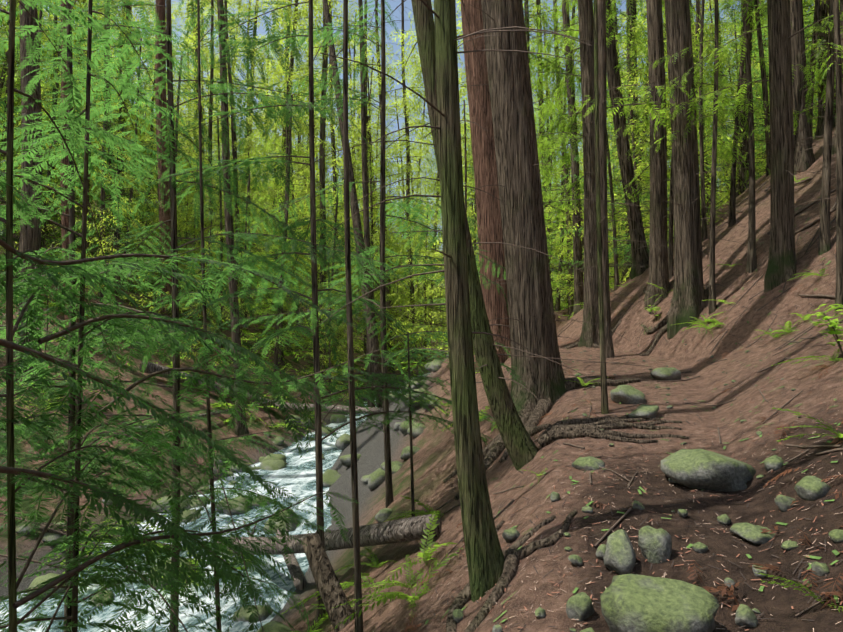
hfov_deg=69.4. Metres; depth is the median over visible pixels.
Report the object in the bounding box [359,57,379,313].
tree wood
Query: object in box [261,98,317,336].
tree wood
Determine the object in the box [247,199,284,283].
tree foliage
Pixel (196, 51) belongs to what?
tree wood
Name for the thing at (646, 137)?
tree wood
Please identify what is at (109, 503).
rock
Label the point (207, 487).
rock
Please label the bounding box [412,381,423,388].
rock
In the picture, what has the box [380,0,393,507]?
tree trunk
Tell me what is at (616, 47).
tree wood
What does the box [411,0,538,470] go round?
twin tree
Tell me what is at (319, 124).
tree foliage
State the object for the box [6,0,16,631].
sap tree
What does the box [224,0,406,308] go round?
tree foliage
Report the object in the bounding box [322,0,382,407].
leaning snag log
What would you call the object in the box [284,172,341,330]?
tree foliage
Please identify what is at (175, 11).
tree foliage
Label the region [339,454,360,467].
rock
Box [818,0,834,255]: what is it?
thin tree
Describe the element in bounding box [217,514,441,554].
log
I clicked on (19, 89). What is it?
tree foliage
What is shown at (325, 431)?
rock
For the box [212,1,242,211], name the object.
tree wood
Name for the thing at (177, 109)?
tree wood
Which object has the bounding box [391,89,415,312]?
tree wood
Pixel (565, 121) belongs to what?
tree foliage
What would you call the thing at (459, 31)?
tree foliage
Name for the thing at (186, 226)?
tree wood
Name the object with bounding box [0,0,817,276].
sky
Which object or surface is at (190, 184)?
tree foliage
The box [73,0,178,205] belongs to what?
tree foliage
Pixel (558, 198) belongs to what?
tree foliage
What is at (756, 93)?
tree wood
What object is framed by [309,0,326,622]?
tree trunk
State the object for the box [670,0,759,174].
tree wood
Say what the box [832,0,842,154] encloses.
tree
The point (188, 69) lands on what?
tree wood
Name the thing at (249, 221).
tree wood
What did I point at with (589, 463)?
rock
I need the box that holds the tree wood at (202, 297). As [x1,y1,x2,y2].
[169,220,240,364]
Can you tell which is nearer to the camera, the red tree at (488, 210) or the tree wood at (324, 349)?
the red tree at (488, 210)
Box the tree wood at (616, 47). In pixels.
[578,0,667,215]
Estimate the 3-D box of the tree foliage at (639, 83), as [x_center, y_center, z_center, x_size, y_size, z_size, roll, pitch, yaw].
[9.120,-6.810,22.633,7.221,11.235,8.467,6,-3,-35]
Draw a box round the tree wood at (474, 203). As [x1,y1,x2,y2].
[421,165,479,347]
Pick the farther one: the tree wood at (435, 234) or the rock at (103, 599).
the tree wood at (435, 234)
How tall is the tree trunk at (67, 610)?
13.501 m
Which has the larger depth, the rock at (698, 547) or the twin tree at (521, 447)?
the twin tree at (521, 447)
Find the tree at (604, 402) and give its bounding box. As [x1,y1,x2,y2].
[594,0,608,413]
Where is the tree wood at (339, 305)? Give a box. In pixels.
[312,229,363,351]
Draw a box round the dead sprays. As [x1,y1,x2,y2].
[401,172,842,631]
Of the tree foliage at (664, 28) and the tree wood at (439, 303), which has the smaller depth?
the tree foliage at (664, 28)
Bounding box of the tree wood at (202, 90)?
[184,8,209,212]
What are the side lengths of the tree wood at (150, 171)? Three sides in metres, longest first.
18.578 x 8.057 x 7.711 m
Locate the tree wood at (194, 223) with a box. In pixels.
[179,156,223,284]
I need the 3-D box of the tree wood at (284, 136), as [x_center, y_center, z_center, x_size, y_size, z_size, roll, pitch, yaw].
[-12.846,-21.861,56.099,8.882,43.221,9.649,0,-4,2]
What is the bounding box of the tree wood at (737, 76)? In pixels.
[705,20,765,185]
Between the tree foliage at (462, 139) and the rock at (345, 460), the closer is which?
the rock at (345, 460)
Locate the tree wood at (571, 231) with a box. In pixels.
[545,145,572,306]
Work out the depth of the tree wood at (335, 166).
58.94 m
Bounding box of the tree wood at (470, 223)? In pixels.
[431,161,479,335]
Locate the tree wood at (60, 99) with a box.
[15,0,85,193]
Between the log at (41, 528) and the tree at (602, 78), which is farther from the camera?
the tree at (602, 78)
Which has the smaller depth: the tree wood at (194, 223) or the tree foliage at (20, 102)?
the tree foliage at (20, 102)
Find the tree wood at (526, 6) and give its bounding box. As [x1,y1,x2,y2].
[428,0,624,311]
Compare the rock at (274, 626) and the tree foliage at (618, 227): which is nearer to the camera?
the rock at (274, 626)
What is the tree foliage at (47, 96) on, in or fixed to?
on the terrain
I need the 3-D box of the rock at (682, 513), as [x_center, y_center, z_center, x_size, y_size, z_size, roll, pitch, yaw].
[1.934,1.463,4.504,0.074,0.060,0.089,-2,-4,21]
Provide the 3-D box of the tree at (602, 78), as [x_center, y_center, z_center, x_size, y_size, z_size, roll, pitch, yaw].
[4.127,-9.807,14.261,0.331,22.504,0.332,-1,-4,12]
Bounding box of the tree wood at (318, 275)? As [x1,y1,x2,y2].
[286,189,333,316]
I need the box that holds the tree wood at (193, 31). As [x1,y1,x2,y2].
[173,0,231,231]
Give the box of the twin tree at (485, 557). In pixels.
[434,0,504,601]
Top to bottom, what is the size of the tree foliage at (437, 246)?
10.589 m
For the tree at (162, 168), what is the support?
on the terrain
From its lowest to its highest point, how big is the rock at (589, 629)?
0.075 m
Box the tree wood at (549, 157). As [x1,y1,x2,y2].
[542,63,567,306]
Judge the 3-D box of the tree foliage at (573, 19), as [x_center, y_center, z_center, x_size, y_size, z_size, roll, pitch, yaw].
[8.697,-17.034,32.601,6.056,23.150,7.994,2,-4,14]
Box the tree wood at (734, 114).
[706,64,764,199]
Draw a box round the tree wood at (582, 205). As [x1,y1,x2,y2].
[549,47,638,283]
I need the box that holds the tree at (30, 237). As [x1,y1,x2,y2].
[16,0,46,387]
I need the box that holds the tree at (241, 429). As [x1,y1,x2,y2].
[217,0,248,437]
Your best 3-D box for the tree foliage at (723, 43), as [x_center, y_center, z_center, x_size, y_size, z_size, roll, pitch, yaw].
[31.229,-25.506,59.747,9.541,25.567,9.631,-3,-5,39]
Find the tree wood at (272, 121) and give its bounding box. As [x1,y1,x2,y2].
[240,9,317,263]
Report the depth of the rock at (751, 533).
4.01 m
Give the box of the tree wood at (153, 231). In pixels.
[131,167,198,309]
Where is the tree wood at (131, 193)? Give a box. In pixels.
[77,38,155,288]
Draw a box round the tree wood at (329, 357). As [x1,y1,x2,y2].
[308,260,366,403]
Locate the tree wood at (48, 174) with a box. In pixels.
[0,17,94,250]
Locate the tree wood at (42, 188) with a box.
[3,147,56,246]
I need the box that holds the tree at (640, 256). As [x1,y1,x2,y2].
[606,0,648,279]
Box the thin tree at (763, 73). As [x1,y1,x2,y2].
[754,0,769,176]
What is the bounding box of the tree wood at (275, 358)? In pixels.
[227,95,357,393]
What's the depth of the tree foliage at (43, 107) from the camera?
39.03 m
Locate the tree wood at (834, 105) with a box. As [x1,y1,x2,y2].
[754,10,835,123]
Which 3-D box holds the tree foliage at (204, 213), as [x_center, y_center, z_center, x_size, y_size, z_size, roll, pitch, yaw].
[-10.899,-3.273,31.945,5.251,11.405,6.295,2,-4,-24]
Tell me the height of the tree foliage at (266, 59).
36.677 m
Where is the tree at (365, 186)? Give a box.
[358,0,374,418]
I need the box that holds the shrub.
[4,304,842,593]
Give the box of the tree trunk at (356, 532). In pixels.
[343,0,362,631]
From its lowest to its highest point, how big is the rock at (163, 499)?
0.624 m
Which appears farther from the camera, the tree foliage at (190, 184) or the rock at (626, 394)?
the tree foliage at (190, 184)
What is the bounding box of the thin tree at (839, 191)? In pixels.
[833,0,842,311]
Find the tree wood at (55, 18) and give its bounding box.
[18,0,96,237]
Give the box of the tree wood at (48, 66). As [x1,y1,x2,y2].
[0,4,100,174]
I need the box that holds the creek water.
[0,373,429,631]
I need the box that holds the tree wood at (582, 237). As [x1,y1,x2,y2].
[534,10,627,310]
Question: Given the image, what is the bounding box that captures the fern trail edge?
[674,311,842,337]
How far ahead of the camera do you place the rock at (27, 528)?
12.33 m
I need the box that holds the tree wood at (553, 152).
[532,17,566,308]
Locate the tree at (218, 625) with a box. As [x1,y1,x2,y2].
[197,0,221,631]
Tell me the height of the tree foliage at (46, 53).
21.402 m
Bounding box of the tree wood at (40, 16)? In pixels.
[0,2,90,290]
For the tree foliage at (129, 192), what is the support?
on the terrain
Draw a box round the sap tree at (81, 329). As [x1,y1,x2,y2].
[72,0,92,631]
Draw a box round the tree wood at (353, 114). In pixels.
[330,15,361,273]
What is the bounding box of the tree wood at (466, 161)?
[386,100,479,346]
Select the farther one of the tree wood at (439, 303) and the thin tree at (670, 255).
the tree wood at (439, 303)
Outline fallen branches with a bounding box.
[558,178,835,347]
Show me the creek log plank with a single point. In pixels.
(297, 575)
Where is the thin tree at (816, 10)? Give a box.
[808,0,819,141]
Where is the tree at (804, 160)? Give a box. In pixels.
[790,0,814,174]
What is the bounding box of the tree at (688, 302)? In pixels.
[664,0,707,338]
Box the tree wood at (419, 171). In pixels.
[390,92,437,309]
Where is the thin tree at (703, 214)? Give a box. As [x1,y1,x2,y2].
[699,0,706,241]
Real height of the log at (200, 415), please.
0.484 m
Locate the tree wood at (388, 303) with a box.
[333,0,435,373]
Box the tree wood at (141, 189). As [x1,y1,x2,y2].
[134,88,157,240]
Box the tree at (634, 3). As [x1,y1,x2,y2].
[621,0,638,282]
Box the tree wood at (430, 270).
[406,139,477,343]
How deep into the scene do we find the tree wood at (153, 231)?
32.69 m
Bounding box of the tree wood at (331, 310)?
[272,197,362,370]
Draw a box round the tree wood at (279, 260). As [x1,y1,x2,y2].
[253,204,310,327]
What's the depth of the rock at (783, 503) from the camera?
4.22 m
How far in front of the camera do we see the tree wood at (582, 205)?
33.02 m
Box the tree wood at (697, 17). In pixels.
[623,0,762,218]
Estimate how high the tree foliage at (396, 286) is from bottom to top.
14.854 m
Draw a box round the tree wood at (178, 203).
[174,114,188,246]
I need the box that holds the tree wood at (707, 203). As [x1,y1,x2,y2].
[646,0,765,215]
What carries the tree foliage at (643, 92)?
on the terrain
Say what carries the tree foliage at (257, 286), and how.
on the terrain
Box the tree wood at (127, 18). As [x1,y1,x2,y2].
[85,0,154,231]
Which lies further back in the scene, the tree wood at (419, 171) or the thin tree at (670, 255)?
the tree wood at (419, 171)
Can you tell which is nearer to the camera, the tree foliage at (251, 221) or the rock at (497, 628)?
the rock at (497, 628)
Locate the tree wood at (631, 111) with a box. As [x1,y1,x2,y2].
[544,1,745,279]
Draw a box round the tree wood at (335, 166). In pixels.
[292,1,372,332]
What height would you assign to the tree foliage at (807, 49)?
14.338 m
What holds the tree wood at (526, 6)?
on the terrain
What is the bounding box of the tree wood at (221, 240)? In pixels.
[180,116,253,353]
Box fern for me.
[558,175,842,317]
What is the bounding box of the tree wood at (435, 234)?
[399,166,444,353]
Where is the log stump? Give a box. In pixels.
[301,533,354,631]
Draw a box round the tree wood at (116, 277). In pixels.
[50,145,171,320]
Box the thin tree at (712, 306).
[708,0,718,314]
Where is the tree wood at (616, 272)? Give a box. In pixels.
[558,104,668,290]
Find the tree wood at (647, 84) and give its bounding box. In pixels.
[607,11,708,278]
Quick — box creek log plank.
[276,528,305,589]
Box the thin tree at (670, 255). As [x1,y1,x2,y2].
[668,154,673,278]
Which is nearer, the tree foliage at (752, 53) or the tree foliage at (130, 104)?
the tree foliage at (752, 53)
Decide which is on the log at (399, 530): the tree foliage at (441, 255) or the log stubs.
the log stubs
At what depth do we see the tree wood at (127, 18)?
42.19 m
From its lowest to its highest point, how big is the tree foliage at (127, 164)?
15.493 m
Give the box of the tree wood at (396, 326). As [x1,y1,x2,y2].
[359,282,415,370]
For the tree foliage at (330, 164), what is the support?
on the terrain
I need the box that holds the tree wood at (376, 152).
[359,106,393,291]
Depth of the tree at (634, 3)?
27.73 m
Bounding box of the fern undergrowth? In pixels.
[0,243,842,631]
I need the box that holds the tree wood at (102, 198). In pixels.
[42,1,190,309]
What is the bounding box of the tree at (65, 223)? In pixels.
[60,0,78,339]
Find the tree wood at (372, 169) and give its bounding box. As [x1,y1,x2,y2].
[357,43,405,335]
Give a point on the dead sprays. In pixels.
(723, 590)
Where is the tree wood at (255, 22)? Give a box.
[208,0,281,247]
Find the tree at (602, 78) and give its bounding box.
[597,0,614,357]
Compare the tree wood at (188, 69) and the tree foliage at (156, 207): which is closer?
the tree foliage at (156, 207)
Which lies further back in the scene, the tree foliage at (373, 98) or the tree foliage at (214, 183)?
the tree foliage at (373, 98)
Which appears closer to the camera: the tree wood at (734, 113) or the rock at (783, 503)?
the rock at (783, 503)
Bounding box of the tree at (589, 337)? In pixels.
[578,0,599,347]
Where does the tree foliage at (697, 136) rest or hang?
on the terrain
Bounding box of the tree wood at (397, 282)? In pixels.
[377,239,406,333]
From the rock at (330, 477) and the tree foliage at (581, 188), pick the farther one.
the tree foliage at (581, 188)
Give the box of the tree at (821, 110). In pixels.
[815,0,835,137]
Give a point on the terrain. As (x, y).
(434, 461)
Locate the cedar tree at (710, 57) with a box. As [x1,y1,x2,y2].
[300,0,842,425]
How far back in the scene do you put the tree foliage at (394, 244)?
74.33 m
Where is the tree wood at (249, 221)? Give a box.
[233,121,292,318]
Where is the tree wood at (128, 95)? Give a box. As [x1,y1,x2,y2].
[96,4,179,233]
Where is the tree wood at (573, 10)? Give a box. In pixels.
[540,0,607,291]
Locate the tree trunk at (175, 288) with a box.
[166,0,179,631]
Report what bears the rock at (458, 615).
on the terrain
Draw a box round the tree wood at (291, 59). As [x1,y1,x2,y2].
[214,0,337,323]
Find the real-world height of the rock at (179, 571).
0.733 m
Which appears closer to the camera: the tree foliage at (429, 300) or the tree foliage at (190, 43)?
the tree foliage at (190, 43)
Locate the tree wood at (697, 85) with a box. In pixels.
[644,0,758,200]
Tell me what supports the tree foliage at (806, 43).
on the terrain
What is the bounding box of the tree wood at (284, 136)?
[217,0,328,276]
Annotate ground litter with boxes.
[410,180,842,631]
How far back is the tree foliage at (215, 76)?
53.05 m
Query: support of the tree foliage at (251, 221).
on the terrain
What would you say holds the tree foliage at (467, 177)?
on the terrain
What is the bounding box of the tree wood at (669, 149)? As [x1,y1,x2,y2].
[607,0,760,242]
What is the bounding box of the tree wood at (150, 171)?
[91,42,180,259]
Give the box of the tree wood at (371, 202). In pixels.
[333,116,420,370]
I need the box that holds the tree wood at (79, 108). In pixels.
[49,1,103,204]
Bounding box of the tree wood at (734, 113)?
[707,8,767,188]
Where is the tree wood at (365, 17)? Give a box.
[308,0,431,376]
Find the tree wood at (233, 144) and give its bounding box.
[191,106,272,330]
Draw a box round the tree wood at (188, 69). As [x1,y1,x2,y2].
[180,0,206,171]
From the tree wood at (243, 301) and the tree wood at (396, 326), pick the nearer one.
the tree wood at (243, 301)
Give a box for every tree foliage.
[0,0,51,133]
[0,0,99,254]
[0,0,113,206]
[0,0,113,235]
[0,0,132,197]
[0,1,52,132]
[0,1,103,285]
[0,2,79,162]
[0,2,106,231]
[0,5,47,119]
[0,5,56,169]
[0,8,94,205]
[0,101,78,266]
[2,9,82,215]
[16,0,137,173]
[16,0,199,318]
[18,0,209,246]
[45,102,143,288]
[48,131,188,329]
[54,1,184,208]
[58,52,156,287]
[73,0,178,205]
[75,27,180,256]
[77,130,154,231]
[79,0,192,223]
[92,0,152,188]
[93,113,153,258]
[94,63,190,250]
[97,93,156,219]
[99,73,215,296]
[125,0,269,226]
[125,88,156,219]
[126,1,216,226]
[128,198,210,315]
[129,11,174,146]
[140,0,183,154]
[142,164,196,234]
[147,101,224,301]
[147,161,260,319]
[150,0,259,270]
[151,148,243,277]
[157,126,207,248]
[158,144,261,347]
[158,180,216,255]
[162,231,249,363]
[166,1,244,194]
[173,0,217,179]
[176,2,228,164]
[182,0,319,300]
[186,0,280,251]
[195,0,251,185]
[195,125,283,327]
[200,0,282,204]
[205,0,358,300]
[207,195,285,347]
[212,117,305,321]
[214,0,330,238]
[217,133,360,389]
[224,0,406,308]
[233,65,365,362]
[238,0,334,277]
[246,207,308,330]
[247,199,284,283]
[251,66,278,197]
[252,49,280,195]
[252,233,298,311]
[253,103,334,328]
[254,44,283,198]
[266,94,326,261]
[269,49,326,255]
[269,208,379,366]
[276,0,410,274]
[277,0,356,247]
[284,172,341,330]
[287,138,326,278]
[288,195,360,384]
[293,28,439,361]
[293,48,340,230]
[294,34,342,218]
[297,282,365,400]
[325,238,363,349]
[327,33,379,258]
[330,26,395,253]
[330,114,392,258]
[334,143,434,376]
[340,30,446,352]
[348,36,403,236]
[351,84,416,298]
[355,131,400,288]
[357,197,428,349]
[363,278,422,375]
[374,2,463,312]
[374,180,423,322]
[375,263,402,339]
[379,127,479,343]
[386,145,447,349]
[390,10,443,299]
[392,211,446,359]
[393,65,436,258]
[393,123,478,348]
[393,150,426,284]
[394,97,438,285]
[397,156,559,356]
[398,145,445,316]
[400,0,560,293]
[408,168,446,326]
[408,270,439,341]
[413,0,642,293]
[416,186,441,304]
[419,0,557,312]
[433,100,478,303]
[441,69,479,283]
[443,153,479,305]
[476,0,567,299]
[522,0,622,292]
[530,0,624,219]
[531,48,613,309]
[535,23,645,301]
[539,0,623,267]
[540,79,583,307]
[540,146,573,298]
[541,14,649,294]
[542,8,583,267]
[545,4,738,281]
[545,141,620,304]
[546,49,583,272]
[547,120,645,299]
[549,55,669,269]
[554,0,723,226]
[567,5,727,274]
[580,0,766,252]
[606,1,669,242]
[607,0,649,275]
[607,0,711,166]
[607,0,765,244]
[607,121,647,285]
[607,163,673,279]
[608,0,730,244]
[608,120,644,275]
[611,2,715,227]
[620,36,765,205]
[637,0,765,184]
[666,0,814,174]
[668,88,727,209]
[694,0,817,138]
[697,0,766,178]
[698,0,815,157]
[698,0,835,146]
[699,61,765,205]
[700,63,768,197]
[703,0,758,197]
[703,0,817,159]
[704,0,751,177]
[706,49,769,187]
[708,0,768,108]
[724,17,769,189]
[732,4,839,97]
[739,21,816,67]
[751,0,839,95]
[752,1,839,120]
[752,7,817,98]
[805,2,835,112]
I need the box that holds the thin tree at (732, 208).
[728,0,749,227]
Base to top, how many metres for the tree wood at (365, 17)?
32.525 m
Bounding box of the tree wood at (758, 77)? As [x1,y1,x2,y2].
[703,0,817,147]
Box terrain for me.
[0,85,842,631]
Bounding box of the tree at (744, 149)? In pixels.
[736,0,752,197]
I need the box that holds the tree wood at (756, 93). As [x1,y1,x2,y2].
[729,6,766,172]
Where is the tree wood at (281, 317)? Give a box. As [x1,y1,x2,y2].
[246,81,358,369]
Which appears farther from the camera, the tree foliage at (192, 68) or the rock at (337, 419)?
the tree foliage at (192, 68)
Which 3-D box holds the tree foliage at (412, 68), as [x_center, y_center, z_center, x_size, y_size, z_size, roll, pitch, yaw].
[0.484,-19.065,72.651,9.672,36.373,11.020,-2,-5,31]
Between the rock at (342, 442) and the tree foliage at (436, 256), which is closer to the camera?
the rock at (342, 442)
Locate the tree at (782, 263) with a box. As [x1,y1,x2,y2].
[764,0,796,292]
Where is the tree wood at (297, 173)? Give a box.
[292,127,301,277]
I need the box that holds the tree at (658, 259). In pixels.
[644,0,669,309]
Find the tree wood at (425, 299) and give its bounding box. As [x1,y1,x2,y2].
[401,208,445,364]
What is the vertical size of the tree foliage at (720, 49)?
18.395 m
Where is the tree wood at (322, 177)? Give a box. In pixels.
[257,0,389,368]
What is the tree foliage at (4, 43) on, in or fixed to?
on the terrain
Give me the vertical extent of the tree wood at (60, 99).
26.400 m
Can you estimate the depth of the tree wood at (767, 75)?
19.99 m
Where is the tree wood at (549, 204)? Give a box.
[540,134,562,294]
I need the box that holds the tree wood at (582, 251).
[551,127,647,287]
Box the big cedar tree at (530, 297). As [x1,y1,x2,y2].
[481,0,566,425]
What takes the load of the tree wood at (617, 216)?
on the terrain
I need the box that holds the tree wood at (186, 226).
[152,184,213,269]
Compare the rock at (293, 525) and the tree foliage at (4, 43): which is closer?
the rock at (293, 525)
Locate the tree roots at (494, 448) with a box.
[443,283,708,631]
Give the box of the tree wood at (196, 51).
[156,0,222,270]
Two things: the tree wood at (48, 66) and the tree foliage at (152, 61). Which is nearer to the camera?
the tree wood at (48, 66)
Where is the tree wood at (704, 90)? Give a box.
[704,0,757,201]
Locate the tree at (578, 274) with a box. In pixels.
[562,0,583,315]
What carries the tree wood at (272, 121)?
on the terrain
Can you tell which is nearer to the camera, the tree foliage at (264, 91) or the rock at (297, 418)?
the rock at (297, 418)
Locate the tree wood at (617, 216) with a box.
[608,135,648,272]
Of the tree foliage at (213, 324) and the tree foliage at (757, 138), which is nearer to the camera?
the tree foliage at (213, 324)
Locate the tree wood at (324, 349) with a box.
[290,187,353,389]
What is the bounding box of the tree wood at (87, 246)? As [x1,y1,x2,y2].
[43,77,136,288]
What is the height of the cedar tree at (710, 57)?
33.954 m
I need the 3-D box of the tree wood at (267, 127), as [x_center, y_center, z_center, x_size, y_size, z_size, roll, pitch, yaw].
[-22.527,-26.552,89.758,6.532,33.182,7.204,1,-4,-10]
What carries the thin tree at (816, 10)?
on the terrain
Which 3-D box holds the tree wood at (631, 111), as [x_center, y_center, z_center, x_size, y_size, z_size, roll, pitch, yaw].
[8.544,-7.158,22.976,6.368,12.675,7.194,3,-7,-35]
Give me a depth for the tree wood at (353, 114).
78.93 m
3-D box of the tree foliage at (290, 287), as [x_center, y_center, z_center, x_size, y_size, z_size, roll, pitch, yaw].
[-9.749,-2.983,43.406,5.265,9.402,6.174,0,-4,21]
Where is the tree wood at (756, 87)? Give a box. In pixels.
[705,3,817,147]
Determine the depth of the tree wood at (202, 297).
28.03 m
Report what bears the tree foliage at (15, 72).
on the terrain
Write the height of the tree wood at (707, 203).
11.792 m
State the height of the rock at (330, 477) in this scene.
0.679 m
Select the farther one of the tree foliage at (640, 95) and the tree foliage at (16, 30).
the tree foliage at (640, 95)
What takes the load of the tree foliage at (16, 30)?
on the terrain
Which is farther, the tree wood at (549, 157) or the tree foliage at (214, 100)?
the tree foliage at (214, 100)
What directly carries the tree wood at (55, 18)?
on the terrain
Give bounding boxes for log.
[31,520,187,550]
[122,393,312,431]
[139,360,275,408]
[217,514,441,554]
[275,402,382,413]
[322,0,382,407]
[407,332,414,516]
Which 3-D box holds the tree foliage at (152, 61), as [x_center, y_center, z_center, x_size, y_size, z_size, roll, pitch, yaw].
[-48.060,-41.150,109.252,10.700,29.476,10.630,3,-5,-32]
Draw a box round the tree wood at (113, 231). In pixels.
[42,1,193,270]
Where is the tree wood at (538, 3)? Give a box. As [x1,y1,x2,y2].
[523,0,619,299]
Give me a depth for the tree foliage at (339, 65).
58.31 m
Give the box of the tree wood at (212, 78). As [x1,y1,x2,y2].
[181,0,258,292]
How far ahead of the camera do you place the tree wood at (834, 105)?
25.71 m
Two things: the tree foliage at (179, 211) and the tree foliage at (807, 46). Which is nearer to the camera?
the tree foliage at (807, 46)
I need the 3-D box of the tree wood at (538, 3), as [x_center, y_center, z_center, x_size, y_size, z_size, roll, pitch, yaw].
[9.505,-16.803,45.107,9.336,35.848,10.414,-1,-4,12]
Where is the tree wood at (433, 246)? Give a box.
[401,33,460,344]
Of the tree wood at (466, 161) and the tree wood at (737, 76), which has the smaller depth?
the tree wood at (466, 161)
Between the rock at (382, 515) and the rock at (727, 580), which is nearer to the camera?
the rock at (727, 580)
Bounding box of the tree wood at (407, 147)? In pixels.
[369,0,440,363]
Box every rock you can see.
[16,524,33,534]
[27,573,64,599]
[42,522,65,545]
[90,590,114,606]
[102,499,113,505]
[149,558,205,589]
[151,495,189,513]
[180,509,201,522]
[188,497,203,507]
[196,486,209,494]
[213,465,226,477]
[216,496,251,515]
[229,462,246,472]
[232,605,273,621]
[252,497,271,506]
[257,621,290,631]
[260,453,285,465]
[260,460,286,470]
[264,508,298,533]
[272,436,283,445]
[285,414,300,424]
[301,418,311,427]
[322,427,335,434]
[323,469,340,486]
[330,414,346,422]
[335,433,349,449]
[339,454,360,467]
[361,473,371,484]
[368,468,384,489]
[374,508,392,522]
[381,461,401,473]
[388,392,396,403]
[394,422,401,430]
[399,420,416,434]
[400,446,419,459]
[403,388,431,407]
[407,422,425,437]
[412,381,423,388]
[424,359,442,371]
[424,394,438,411]
[431,362,441,371]
[453,609,463,622]
[492,624,502,631]
[502,528,519,542]
[535,607,545,617]
[550,492,559,501]
[566,592,593,620]
[568,554,582,565]
[572,456,604,470]
[580,627,593,631]
[582,506,592,512]
[596,544,605,559]
[600,574,718,631]
[603,529,635,574]
[610,385,646,403]
[628,404,658,417]
[632,500,644,509]
[638,525,671,563]
[650,367,680,380]
[661,449,755,491]
[678,509,687,517]
[692,542,707,552]
[717,514,730,524]
[724,577,735,587]
[729,522,774,544]
[735,604,757,627]
[752,564,767,577]
[752,608,760,613]
[764,455,783,471]
[774,495,795,511]
[781,540,797,550]
[794,476,830,500]
[811,561,829,575]
[828,529,842,543]
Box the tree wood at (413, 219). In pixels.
[394,114,442,322]
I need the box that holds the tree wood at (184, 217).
[141,100,211,292]
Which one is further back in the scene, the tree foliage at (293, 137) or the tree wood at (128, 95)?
the tree foliage at (293, 137)
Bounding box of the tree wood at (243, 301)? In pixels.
[226,182,274,347]
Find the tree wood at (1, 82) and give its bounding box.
[0,1,89,208]
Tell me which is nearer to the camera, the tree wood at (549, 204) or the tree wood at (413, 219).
the tree wood at (549, 204)
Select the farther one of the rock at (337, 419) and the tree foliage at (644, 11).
the tree foliage at (644, 11)
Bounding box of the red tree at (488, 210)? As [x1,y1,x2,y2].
[460,0,510,373]
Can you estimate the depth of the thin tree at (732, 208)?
15.75 m
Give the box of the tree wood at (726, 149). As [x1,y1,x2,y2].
[710,77,764,199]
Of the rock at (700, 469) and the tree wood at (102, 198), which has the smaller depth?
the rock at (700, 469)
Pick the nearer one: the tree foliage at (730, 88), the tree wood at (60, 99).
the tree foliage at (730, 88)
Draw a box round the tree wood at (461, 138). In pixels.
[408,3,539,282]
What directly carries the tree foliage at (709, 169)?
on the terrain
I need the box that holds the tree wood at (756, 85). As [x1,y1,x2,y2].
[705,1,813,172]
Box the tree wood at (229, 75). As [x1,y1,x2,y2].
[190,0,299,327]
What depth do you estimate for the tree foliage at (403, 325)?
52.42 m
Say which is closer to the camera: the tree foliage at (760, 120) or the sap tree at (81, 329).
the sap tree at (81, 329)
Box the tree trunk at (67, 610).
[63,0,75,631]
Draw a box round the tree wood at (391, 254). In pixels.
[386,180,406,324]
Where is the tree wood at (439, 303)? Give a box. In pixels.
[437,240,444,343]
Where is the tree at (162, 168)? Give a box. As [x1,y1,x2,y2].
[155,0,171,321]
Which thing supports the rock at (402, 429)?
on the terrain
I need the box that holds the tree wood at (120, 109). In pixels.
[58,34,152,253]
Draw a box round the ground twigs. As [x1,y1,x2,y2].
[428,182,842,616]
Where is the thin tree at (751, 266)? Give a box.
[741,0,756,272]
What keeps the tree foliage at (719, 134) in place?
on the terrain
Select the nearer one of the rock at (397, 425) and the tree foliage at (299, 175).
the rock at (397, 425)
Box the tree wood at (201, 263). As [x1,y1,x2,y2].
[178,168,251,323]
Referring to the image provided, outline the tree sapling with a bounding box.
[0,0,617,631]
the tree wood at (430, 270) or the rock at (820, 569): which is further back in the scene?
the tree wood at (430, 270)
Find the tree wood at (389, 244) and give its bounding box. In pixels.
[374,197,424,348]
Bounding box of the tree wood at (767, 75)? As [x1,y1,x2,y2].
[705,5,839,154]
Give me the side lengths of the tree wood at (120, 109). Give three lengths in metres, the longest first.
15.334 x 6.662 x 6.375 m
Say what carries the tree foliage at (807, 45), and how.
on the terrain
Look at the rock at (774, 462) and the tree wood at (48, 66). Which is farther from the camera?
the tree wood at (48, 66)
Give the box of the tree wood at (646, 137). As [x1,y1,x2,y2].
[607,16,722,239]
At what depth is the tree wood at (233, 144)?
38.71 m
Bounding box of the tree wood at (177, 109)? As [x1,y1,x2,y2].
[138,54,198,299]
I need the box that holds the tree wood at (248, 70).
[214,1,276,183]
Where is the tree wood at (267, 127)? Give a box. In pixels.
[265,28,270,231]
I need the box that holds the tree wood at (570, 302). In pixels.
[529,0,578,320]
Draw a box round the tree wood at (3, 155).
[0,0,82,236]
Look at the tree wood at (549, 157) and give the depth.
45.60 m
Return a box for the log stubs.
[243,514,316,536]
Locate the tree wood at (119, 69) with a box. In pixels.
[102,1,143,207]
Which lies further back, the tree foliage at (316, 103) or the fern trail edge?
the tree foliage at (316, 103)
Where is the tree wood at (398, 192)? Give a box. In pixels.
[394,146,402,259]
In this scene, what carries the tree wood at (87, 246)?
on the terrain
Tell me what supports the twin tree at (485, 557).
on the terrain
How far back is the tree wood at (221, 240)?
31.95 m
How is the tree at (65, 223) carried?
on the terrain
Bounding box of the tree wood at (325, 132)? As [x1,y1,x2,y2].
[300,5,360,272]
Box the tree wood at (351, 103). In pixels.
[339,23,362,287]
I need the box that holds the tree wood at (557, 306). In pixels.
[540,51,609,310]
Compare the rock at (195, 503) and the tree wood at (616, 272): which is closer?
the rock at (195, 503)
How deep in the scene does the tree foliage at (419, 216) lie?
115.83 m
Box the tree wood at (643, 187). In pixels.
[581,0,719,251]

